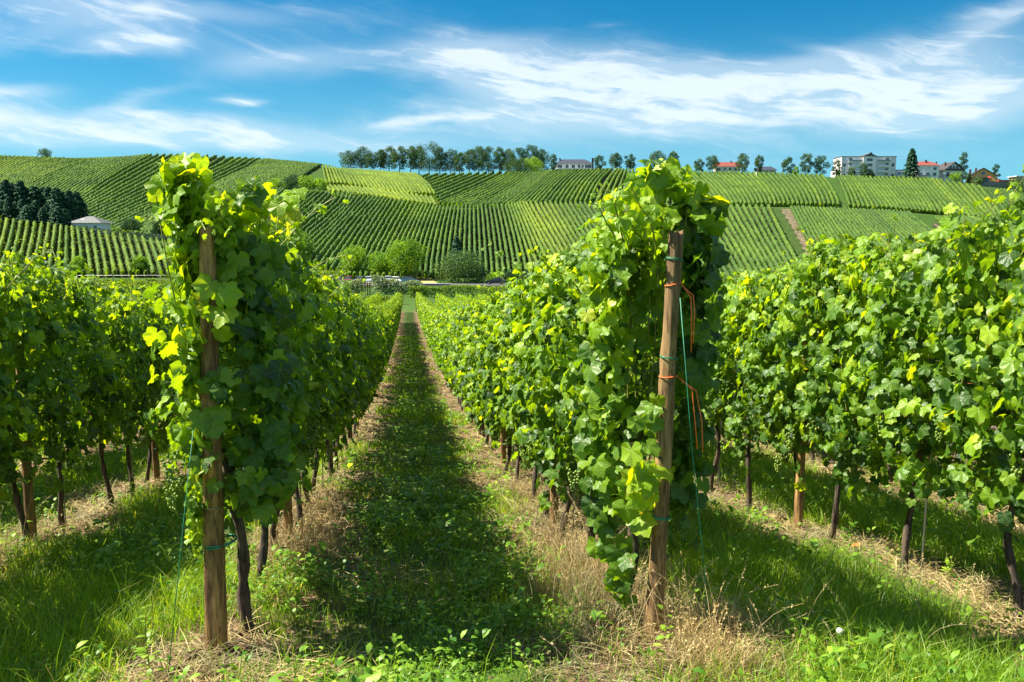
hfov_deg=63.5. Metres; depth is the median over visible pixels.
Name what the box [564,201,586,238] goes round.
vine row
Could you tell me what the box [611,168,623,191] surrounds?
vine row
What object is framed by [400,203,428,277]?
vine row
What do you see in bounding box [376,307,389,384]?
grapevine
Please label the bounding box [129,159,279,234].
vine row
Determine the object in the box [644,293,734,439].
grapevine
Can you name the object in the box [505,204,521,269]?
vine row
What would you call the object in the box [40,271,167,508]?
grapevine
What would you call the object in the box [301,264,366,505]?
grapevine
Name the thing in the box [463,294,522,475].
grapevine
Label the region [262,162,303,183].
vine row
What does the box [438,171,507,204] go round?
vine row
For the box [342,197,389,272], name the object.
vine row
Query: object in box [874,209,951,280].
vine row
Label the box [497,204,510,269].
vine row
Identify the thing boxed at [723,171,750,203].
vine row
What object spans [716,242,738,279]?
vine row
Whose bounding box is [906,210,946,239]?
vine row
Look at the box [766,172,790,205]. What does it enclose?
vine row
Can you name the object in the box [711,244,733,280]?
vine row
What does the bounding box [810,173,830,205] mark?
vine row
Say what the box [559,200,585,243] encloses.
vine row
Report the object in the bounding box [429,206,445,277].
vine row
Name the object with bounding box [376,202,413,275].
vine row
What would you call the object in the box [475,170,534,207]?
vine row
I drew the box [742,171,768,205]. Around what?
vine row
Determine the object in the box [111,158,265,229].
vine row
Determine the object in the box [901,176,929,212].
vine row
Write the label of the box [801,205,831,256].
vine row
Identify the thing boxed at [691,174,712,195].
vine row
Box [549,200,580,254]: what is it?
vine row
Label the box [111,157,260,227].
vine row
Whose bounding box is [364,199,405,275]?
vine row
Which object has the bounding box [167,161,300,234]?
vine row
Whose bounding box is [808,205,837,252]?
vine row
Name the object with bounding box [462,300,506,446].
grapevine
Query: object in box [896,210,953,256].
vine row
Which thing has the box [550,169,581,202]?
vine row
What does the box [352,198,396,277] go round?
vine row
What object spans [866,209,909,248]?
vine row
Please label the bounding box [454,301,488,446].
grapevine
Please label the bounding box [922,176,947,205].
vine row
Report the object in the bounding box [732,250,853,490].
grapevine
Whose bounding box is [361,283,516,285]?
road
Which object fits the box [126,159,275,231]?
vine row
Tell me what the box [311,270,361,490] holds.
grapevine
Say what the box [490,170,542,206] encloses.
vine row
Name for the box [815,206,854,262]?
vine row
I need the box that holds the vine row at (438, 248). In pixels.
[434,205,448,277]
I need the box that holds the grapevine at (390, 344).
[384,318,391,368]
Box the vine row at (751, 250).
[728,208,765,272]
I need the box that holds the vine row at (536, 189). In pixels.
[522,170,560,203]
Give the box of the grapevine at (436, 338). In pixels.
[434,312,451,392]
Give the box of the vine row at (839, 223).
[826,207,852,236]
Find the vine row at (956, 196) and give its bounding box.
[939,178,976,215]
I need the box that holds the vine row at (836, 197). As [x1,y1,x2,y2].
[820,173,839,206]
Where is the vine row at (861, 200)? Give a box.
[846,175,865,207]
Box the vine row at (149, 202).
[106,156,240,220]
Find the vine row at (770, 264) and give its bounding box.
[735,203,775,271]
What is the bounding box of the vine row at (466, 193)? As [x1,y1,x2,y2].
[441,171,510,205]
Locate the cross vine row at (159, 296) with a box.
[101,290,163,300]
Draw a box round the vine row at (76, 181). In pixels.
[61,155,130,190]
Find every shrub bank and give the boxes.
[339,278,364,294]
[371,274,398,294]
[397,279,422,294]
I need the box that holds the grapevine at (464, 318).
[450,295,486,436]
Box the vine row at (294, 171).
[280,162,313,179]
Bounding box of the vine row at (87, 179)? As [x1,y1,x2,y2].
[71,155,136,190]
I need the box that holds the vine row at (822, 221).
[812,206,836,245]
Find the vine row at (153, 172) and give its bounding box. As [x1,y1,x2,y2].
[87,168,159,207]
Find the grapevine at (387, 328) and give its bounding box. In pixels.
[374,306,390,375]
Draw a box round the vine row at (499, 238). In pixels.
[492,204,504,272]
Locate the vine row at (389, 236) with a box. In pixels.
[370,200,409,277]
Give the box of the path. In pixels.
[781,209,810,254]
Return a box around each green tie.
[203,534,237,549]
[652,512,669,520]
[660,355,677,359]
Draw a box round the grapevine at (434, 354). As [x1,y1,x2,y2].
[430,307,446,364]
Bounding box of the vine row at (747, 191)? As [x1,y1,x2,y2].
[727,171,755,205]
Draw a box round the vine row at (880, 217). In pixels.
[870,208,913,249]
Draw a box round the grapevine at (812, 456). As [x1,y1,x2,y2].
[778,370,814,464]
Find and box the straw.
[0,347,1023,681]
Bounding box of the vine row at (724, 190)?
[704,171,733,204]
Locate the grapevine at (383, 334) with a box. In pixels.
[372,308,386,363]
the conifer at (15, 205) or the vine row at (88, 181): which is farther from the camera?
the vine row at (88, 181)
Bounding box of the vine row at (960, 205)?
[935,178,971,215]
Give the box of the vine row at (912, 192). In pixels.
[897,176,925,212]
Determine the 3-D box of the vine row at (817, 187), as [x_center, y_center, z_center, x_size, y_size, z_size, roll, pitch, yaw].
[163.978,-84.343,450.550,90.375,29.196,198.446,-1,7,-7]
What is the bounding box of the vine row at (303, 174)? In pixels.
[273,164,321,195]
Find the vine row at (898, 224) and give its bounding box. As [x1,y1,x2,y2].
[881,208,962,278]
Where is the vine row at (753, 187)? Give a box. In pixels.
[737,171,763,203]
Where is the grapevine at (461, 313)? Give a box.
[448,297,475,424]
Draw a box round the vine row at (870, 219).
[859,208,891,239]
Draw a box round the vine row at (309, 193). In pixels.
[273,190,312,221]
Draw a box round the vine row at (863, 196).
[849,174,870,208]
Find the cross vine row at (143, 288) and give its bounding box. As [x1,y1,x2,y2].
[79,283,165,296]
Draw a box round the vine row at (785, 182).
[776,172,799,205]
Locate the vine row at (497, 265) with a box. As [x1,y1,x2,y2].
[488,204,500,272]
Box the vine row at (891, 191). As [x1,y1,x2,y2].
[876,175,906,210]
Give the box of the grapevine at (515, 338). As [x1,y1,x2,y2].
[500,252,581,516]
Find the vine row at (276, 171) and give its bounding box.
[260,162,297,179]
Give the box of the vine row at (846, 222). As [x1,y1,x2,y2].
[833,207,865,245]
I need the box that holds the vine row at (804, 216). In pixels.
[797,205,828,258]
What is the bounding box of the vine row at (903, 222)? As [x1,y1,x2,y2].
[888,209,948,261]
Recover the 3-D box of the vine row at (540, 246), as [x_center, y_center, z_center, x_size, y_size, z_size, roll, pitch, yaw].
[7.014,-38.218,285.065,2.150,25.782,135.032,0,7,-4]
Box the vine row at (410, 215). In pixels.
[382,202,417,275]
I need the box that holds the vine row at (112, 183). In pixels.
[83,153,165,201]
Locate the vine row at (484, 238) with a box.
[480,204,487,272]
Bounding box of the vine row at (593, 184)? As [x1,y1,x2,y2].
[584,168,608,201]
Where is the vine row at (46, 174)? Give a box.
[25,158,99,186]
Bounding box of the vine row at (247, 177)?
[149,160,290,232]
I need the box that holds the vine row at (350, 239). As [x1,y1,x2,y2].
[330,196,382,269]
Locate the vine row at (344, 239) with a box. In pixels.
[323,196,378,269]
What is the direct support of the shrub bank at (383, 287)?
on the ground at (410, 327)
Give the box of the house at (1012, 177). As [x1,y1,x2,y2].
[1007,176,1023,186]
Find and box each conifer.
[0,179,13,211]
[0,197,15,222]
[0,200,7,219]
[5,203,18,221]
[10,180,28,204]
[13,199,25,222]
[15,205,38,225]
[25,186,43,208]
[28,201,43,225]
[35,207,47,226]
[39,186,44,194]
[39,204,52,224]
[41,186,51,205]
[45,204,59,227]
[46,187,72,217]
[47,206,69,228]
[56,208,71,229]
[62,190,81,220]
[71,192,90,220]
[447,236,466,276]
[901,148,920,179]
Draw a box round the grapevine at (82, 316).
[3,246,122,530]
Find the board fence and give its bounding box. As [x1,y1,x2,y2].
[364,282,371,295]
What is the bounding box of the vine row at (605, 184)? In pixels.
[596,168,617,202]
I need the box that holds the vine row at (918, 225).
[900,210,954,254]
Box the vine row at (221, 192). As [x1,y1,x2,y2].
[220,160,291,193]
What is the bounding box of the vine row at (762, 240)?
[742,203,780,268]
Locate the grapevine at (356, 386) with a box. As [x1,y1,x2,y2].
[325,292,363,476]
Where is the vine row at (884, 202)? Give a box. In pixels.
[861,175,889,208]
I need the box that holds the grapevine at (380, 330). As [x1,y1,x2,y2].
[365,309,385,411]
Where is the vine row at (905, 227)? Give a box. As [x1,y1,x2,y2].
[885,209,949,266]
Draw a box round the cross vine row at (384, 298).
[361,294,405,301]
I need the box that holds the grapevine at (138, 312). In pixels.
[76,275,169,493]
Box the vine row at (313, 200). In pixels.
[283,189,322,223]
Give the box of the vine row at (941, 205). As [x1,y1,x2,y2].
[918,177,947,213]
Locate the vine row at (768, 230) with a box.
[754,204,790,266]
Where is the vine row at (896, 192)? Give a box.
[881,175,909,209]
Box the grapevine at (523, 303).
[481,241,637,538]
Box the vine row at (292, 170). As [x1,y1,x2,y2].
[275,162,310,180]
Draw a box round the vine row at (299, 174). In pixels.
[273,163,319,194]
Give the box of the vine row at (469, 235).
[468,203,471,275]
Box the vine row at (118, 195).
[87,153,190,210]
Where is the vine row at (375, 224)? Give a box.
[347,197,392,275]
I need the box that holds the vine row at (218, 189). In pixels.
[143,161,281,233]
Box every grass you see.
[0,448,1023,681]
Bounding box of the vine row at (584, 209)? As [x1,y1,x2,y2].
[579,201,595,228]
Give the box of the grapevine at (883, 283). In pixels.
[822,204,1020,572]
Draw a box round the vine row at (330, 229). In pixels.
[308,193,361,253]
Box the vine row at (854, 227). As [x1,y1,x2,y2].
[837,206,862,235]
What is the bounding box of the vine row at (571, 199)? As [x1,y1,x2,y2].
[569,168,596,201]
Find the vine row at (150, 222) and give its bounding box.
[134,160,278,231]
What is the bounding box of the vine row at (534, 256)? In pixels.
[513,202,539,266]
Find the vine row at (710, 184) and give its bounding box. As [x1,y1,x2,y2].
[695,171,721,195]
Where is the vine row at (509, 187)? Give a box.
[471,170,531,207]
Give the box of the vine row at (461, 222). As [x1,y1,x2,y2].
[458,204,463,250]
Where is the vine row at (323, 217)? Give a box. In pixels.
[304,192,343,233]
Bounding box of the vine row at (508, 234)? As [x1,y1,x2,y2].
[500,204,515,268]
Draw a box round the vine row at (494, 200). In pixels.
[485,170,540,206]
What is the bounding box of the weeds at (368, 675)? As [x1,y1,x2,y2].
[0,397,1023,681]
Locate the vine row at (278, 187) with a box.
[276,163,316,189]
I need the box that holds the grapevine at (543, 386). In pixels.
[517,240,674,561]
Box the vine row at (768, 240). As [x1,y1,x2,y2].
[748,203,787,267]
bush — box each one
[7,253,24,267]
[37,148,51,156]
[70,255,88,275]
[119,218,142,232]
[131,254,149,276]
[149,220,165,235]
[266,177,283,186]
[279,174,302,189]
[296,175,317,189]
[310,178,328,189]
[320,269,345,278]
[430,248,490,282]
[487,271,504,279]
[502,157,530,172]
[503,269,523,281]
[522,156,544,170]
[791,166,799,173]
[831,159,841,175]
[847,167,855,175]
[859,163,867,176]
[867,170,874,177]
[948,172,962,181]
[964,173,971,182]
[973,177,984,184]
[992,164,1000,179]
[1006,177,1021,189]
[1012,181,1023,191]
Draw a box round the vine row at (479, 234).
[476,204,482,272]
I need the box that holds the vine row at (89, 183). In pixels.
[77,154,144,191]
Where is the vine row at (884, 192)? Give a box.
[868,175,897,209]
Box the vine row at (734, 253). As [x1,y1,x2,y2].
[722,232,749,275]
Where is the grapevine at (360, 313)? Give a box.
[344,291,373,448]
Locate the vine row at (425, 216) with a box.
[405,204,430,276]
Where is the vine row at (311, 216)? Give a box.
[301,191,334,227]
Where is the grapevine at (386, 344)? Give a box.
[372,316,390,396]
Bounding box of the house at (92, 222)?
[67,216,113,233]
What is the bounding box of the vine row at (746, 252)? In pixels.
[724,217,760,280]
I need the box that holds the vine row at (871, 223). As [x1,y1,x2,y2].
[855,208,891,247]
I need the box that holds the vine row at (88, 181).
[72,154,141,192]
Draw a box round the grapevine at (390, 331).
[387,313,395,361]
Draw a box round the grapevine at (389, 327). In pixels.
[380,308,391,364]
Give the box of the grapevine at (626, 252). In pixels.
[550,156,730,611]
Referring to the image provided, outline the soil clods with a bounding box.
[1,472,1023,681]
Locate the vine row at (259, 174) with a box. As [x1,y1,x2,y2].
[220,161,291,194]
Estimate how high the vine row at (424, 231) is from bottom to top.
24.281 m
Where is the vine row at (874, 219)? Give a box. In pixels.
[863,208,901,245]
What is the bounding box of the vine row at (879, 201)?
[857,175,884,208]
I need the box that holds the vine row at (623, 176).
[614,168,627,198]
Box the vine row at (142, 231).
[140,160,284,232]
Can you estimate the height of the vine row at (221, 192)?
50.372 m
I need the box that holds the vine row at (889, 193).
[873,176,902,210]
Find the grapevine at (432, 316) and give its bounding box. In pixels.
[427,304,450,353]
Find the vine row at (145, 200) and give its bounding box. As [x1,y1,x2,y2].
[101,156,233,219]
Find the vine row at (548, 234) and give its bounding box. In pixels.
[529,200,560,255]
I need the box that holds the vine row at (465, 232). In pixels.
[463,204,467,274]
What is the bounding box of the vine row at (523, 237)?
[510,202,531,262]
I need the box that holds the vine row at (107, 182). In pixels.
[82,153,158,198]
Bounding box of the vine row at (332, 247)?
[320,195,375,264]
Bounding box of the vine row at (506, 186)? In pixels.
[465,170,527,206]
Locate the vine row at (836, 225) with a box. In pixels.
[823,207,849,245]
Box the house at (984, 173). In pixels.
[964,168,997,183]
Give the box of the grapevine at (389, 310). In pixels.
[378,306,394,341]
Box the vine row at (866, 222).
[852,207,891,249]
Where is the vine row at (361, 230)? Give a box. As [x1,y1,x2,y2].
[335,196,385,270]
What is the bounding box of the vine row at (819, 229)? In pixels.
[804,206,833,253]
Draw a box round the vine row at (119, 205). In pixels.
[94,155,216,216]
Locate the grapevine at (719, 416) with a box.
[678,272,775,491]
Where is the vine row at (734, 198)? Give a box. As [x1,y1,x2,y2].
[708,171,738,204]
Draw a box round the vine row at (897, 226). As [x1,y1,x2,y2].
[877,208,919,245]
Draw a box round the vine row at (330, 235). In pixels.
[311,194,366,260]
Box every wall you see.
[422,283,450,285]
[975,181,1012,189]
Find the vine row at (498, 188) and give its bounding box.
[460,171,524,206]
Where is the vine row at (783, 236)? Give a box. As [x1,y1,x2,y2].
[766,203,799,265]
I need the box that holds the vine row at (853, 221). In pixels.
[841,207,888,260]
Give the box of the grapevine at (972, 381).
[939,288,1020,513]
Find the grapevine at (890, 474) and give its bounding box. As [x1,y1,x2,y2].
[850,335,923,485]
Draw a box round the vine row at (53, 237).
[47,223,56,270]
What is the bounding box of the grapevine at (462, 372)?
[458,302,493,451]
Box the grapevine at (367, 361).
[335,305,373,446]
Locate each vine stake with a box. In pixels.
[60,437,66,529]
[129,425,132,478]
[299,469,300,505]
[322,458,323,488]
[572,479,574,539]
[718,397,721,490]
[920,423,932,573]
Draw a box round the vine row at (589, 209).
[583,201,601,226]
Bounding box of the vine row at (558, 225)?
[544,200,577,256]
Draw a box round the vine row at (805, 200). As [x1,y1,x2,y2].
[786,172,808,204]
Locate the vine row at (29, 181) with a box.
[24,158,95,184]
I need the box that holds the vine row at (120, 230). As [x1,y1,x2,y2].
[119,159,268,231]
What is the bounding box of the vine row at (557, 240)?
[534,200,563,251]
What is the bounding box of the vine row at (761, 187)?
[747,172,772,204]
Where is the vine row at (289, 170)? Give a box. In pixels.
[271,162,309,180]
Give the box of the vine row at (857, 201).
[843,175,860,207]
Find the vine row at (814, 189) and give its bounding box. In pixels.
[800,173,822,205]
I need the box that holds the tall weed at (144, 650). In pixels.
[132,595,155,677]
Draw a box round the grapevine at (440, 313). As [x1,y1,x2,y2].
[434,308,448,367]
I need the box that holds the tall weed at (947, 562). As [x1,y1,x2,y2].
[940,553,957,579]
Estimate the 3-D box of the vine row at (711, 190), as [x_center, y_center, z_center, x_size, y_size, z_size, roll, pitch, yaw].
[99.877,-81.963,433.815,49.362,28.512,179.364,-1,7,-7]
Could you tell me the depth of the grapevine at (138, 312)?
8.50 m
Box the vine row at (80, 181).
[64,155,134,192]
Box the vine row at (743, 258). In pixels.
[725,227,757,277]
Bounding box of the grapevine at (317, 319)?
[225,239,352,550]
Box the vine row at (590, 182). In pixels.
[579,168,604,201]
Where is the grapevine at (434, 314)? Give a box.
[427,309,442,370]
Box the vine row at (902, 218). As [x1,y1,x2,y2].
[892,209,951,255]
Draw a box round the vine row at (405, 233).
[388,203,421,276]
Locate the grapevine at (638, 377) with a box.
[634,314,680,415]
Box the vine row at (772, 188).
[756,172,781,205]
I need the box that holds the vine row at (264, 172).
[232,161,293,189]
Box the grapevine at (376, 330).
[356,294,381,428]
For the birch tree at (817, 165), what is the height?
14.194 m
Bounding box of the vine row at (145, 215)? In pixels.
[115,158,268,230]
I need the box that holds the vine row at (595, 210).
[590,202,597,213]
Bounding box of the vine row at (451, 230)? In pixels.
[446,205,456,272]
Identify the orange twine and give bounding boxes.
[659,374,702,451]
[664,281,694,352]
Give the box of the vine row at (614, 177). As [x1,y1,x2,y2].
[602,168,620,199]
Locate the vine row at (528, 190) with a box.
[511,170,552,205]
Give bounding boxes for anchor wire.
[168,397,196,669]
[680,298,707,632]
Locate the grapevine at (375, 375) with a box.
[353,292,380,436]
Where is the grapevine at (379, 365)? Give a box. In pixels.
[358,308,384,419]
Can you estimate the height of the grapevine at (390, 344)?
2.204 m
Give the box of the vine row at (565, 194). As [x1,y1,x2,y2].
[560,168,588,201]
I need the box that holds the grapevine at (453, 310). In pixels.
[437,305,461,405]
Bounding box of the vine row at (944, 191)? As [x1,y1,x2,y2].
[930,178,963,211]
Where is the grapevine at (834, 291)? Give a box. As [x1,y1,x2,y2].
[763,214,941,543]
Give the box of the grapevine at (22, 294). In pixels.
[0,243,87,544]
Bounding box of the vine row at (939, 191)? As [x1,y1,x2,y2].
[926,177,958,214]
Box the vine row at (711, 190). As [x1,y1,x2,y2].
[693,175,716,195]
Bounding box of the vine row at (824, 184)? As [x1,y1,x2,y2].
[815,173,835,206]
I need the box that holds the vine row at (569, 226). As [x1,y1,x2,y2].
[554,201,578,241]
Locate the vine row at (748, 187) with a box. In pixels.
[732,171,759,204]
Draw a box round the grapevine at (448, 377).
[441,311,467,411]
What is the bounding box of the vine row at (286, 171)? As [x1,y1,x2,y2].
[263,162,308,183]
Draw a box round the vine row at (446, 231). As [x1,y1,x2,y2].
[440,205,452,276]
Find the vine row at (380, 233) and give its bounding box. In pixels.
[359,198,401,275]
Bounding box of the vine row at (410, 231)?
[394,203,424,275]
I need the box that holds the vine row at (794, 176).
[790,173,812,205]
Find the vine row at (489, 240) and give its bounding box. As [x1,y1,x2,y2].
[485,204,494,272]
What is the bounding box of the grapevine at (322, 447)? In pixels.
[295,258,355,526]
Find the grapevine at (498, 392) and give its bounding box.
[477,267,537,501]
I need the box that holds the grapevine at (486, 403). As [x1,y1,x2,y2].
[471,288,521,482]
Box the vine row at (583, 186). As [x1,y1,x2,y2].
[574,168,602,201]
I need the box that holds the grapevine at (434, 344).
[432,312,450,373]
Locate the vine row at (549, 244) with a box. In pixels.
[525,200,557,256]
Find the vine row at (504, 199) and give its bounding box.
[495,170,545,206]
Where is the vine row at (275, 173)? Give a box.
[177,162,298,235]
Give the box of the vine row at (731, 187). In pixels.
[713,171,742,204]
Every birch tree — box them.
[609,152,623,168]
[624,154,635,168]
[649,150,666,167]
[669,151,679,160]
[693,158,704,170]
[705,154,719,171]
[735,153,749,171]
[754,155,764,171]
[781,157,795,172]
[799,153,814,175]
[813,155,830,175]
[958,152,968,181]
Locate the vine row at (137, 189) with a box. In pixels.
[87,157,192,213]
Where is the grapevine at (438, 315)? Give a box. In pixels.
[429,306,450,337]
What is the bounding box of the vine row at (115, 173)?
[80,154,151,197]
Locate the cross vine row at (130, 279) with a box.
[77,278,169,287]
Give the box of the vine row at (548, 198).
[545,169,577,202]
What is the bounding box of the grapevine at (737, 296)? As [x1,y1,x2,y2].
[701,262,818,510]
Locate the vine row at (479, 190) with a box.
[447,171,513,205]
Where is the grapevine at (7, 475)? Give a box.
[0,312,37,501]
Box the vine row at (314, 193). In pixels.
[275,189,317,222]
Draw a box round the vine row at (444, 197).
[436,171,501,201]
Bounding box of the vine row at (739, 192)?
[718,171,746,205]
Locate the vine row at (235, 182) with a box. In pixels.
[146,160,288,233]
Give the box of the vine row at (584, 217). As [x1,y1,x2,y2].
[574,201,592,229]
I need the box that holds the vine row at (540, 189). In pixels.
[526,169,564,204]
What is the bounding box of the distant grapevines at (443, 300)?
[102,292,956,457]
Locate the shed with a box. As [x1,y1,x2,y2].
[895,170,905,178]
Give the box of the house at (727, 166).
[713,161,739,173]
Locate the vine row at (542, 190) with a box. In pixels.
[530,169,568,203]
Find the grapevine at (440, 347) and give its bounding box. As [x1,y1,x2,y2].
[436,308,456,396]
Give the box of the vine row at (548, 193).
[541,169,573,202]
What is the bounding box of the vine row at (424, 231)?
[411,204,434,278]
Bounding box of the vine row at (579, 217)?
[569,201,588,233]
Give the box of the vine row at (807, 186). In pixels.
[795,173,817,205]
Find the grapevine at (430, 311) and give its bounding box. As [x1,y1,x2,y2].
[424,307,433,346]
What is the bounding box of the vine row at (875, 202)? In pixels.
[855,175,880,208]
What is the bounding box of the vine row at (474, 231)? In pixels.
[472,204,476,274]
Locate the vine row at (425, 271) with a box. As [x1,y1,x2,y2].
[423,205,441,277]
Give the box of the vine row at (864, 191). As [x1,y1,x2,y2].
[852,175,875,208]
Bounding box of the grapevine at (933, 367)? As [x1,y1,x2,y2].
[893,290,992,499]
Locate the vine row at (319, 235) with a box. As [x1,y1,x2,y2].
[310,193,356,243]
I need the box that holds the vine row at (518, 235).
[508,203,526,269]
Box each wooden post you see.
[16,345,36,542]
[148,360,160,484]
[199,225,227,654]
[283,497,292,533]
[327,439,332,472]
[500,426,505,467]
[550,425,558,524]
[644,229,683,639]
[793,308,809,528]
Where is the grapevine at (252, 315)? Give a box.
[142,152,313,635]
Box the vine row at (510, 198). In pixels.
[500,169,547,205]
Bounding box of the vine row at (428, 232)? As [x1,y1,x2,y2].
[417,205,437,278]
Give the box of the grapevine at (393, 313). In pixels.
[384,302,397,335]
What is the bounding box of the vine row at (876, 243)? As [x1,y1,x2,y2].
[844,206,880,246]
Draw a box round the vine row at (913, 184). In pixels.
[906,177,933,213]
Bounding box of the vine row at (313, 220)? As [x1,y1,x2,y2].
[301,191,339,230]
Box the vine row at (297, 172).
[273,163,313,188]
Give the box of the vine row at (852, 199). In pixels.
[839,174,856,207]
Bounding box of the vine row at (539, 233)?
[522,201,560,275]
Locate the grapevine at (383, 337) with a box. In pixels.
[366,303,386,410]
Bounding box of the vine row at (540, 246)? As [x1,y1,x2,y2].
[519,201,546,255]
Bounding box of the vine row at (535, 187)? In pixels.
[516,169,557,202]
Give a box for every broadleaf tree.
[289,228,315,255]
[337,150,358,167]
[338,244,371,270]
[351,146,373,168]
[364,152,375,168]
[367,251,393,275]
[373,149,386,169]
[377,146,398,170]
[386,236,427,276]
[390,146,406,171]
[401,145,418,171]
[413,141,443,172]
[414,145,425,174]
[432,146,447,174]
[443,148,457,173]
[453,152,465,172]
[460,149,477,171]
[471,146,486,171]
[476,146,501,173]
[493,146,505,171]
[500,148,513,170]
[507,147,524,169]
[522,145,544,168]
[532,149,550,169]
[549,154,557,170]
[593,155,605,169]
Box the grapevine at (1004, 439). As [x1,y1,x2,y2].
[918,164,1023,623]
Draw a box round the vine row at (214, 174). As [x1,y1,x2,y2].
[110,157,247,221]
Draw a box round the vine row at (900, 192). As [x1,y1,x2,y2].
[885,175,913,211]
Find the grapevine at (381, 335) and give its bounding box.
[359,310,382,418]
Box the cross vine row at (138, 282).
[77,280,169,290]
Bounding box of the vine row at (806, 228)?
[794,205,819,257]
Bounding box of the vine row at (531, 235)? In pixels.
[516,202,542,268]
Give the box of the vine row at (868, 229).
[848,207,885,247]
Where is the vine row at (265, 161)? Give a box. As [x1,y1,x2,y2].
[122,158,274,231]
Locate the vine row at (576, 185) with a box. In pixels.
[565,168,593,201]
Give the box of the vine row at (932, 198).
[914,177,942,213]
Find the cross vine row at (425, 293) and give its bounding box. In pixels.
[408,284,507,297]
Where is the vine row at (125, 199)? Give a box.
[89,154,207,215]
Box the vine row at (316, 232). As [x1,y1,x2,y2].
[307,193,352,239]
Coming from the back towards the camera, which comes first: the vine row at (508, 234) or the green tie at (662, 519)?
the vine row at (508, 234)
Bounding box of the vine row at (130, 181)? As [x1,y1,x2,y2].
[86,153,178,204]
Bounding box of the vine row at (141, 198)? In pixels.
[97,155,224,217]
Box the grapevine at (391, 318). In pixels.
[378,302,395,351]
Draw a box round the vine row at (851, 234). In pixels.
[830,206,859,247]
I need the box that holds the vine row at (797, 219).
[790,205,818,258]
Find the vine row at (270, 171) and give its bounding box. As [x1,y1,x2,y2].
[234,161,294,189]
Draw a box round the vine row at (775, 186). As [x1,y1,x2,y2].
[762,172,785,205]
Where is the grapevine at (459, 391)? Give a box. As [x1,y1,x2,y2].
[453,322,477,431]
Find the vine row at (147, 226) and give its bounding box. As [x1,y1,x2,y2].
[136,160,279,232]
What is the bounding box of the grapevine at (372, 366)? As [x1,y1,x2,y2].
[347,294,379,438]
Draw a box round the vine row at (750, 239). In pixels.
[729,203,771,273]
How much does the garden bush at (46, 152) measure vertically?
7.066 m
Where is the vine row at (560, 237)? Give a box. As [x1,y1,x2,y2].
[539,200,568,249]
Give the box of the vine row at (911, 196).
[893,175,921,211]
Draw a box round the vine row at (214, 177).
[111,157,253,225]
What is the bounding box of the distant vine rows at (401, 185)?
[0,154,1023,276]
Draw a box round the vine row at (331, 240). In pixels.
[313,195,371,264]
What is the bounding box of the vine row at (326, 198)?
[290,190,331,229]
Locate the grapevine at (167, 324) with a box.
[109,301,185,484]
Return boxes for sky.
[0,0,1023,181]
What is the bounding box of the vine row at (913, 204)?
[889,176,917,212]
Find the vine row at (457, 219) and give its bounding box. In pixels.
[452,204,459,270]
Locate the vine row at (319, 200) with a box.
[284,190,327,227]
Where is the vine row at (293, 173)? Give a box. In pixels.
[270,162,314,188]
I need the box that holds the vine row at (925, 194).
[910,176,936,213]
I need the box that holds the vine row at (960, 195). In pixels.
[945,179,980,216]
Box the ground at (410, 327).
[0,155,1023,681]
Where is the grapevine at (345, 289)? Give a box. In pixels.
[324,271,366,469]
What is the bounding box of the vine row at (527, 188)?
[506,170,550,205]
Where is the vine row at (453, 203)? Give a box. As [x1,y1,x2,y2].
[451,171,516,205]
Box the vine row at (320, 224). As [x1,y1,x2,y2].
[305,192,347,237]
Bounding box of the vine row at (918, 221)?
[904,210,957,252]
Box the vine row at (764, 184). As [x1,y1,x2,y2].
[751,171,776,205]
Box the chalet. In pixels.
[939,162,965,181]
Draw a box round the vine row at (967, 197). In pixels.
[952,180,983,216]
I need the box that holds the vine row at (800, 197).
[781,172,803,205]
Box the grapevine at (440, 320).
[432,308,457,388]
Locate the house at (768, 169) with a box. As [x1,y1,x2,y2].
[755,167,776,174]
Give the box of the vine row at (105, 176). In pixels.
[80,153,147,194]
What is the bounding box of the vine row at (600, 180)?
[589,168,612,201]
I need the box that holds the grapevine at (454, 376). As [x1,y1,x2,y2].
[448,314,469,416]
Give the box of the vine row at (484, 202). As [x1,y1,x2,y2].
[479,170,537,206]
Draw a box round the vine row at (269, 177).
[223,162,300,205]
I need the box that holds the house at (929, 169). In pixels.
[917,160,939,179]
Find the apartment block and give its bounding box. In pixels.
[831,152,896,178]
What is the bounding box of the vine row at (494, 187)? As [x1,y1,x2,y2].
[456,170,522,205]
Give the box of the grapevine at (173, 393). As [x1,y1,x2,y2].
[138,301,178,471]
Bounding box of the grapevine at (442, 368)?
[438,318,459,403]
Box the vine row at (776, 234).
[760,204,795,264]
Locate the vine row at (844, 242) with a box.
[819,206,857,260]
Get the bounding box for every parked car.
[343,276,353,280]
[363,276,372,282]
[391,276,401,282]
[400,277,418,282]
[485,277,505,283]
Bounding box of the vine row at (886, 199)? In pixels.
[864,175,893,209]
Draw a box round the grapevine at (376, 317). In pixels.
[372,306,387,383]
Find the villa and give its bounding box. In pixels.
[554,158,593,170]
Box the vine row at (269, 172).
[234,161,295,190]
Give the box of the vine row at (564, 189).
[555,169,584,202]
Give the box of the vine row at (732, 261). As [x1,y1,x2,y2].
[718,236,741,277]
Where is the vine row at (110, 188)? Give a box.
[84,153,171,202]
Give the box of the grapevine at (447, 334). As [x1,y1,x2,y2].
[441,319,463,410]
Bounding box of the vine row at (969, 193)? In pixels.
[958,181,991,218]
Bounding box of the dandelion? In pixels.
[836,627,843,641]
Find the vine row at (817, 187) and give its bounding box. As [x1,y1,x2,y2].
[806,173,826,206]
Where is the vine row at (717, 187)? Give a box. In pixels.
[699,170,730,203]
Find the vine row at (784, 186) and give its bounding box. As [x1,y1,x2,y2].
[771,172,794,205]
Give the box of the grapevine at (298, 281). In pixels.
[135,189,348,585]
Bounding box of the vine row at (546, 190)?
[536,169,570,202]

